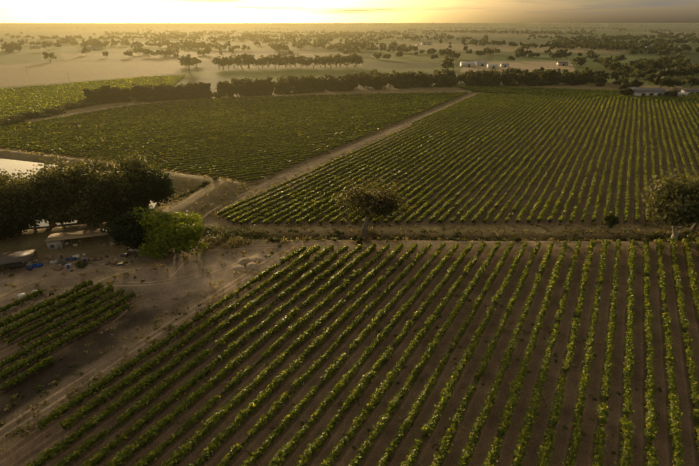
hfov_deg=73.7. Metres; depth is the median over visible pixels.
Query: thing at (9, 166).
dam water
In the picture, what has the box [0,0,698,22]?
sky
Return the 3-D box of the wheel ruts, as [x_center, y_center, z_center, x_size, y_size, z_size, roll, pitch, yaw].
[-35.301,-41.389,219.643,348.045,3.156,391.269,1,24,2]
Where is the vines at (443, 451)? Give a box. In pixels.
[0,237,698,465]
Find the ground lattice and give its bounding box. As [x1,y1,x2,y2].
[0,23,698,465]
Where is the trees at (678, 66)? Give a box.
[0,22,698,102]
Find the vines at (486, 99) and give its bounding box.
[217,92,698,224]
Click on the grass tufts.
(170, 326)
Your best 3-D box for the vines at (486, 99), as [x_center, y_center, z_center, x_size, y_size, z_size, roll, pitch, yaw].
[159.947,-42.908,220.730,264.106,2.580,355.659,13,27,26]
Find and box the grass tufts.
[0,90,698,465]
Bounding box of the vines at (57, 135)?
[0,74,698,180]
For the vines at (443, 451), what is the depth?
78.12 m
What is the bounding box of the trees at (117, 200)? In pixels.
[0,97,698,267]
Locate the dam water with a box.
[0,159,155,226]
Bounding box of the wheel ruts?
[0,91,681,437]
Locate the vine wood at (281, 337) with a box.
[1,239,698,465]
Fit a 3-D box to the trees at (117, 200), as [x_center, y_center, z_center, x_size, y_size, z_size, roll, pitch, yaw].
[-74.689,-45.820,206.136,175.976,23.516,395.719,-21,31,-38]

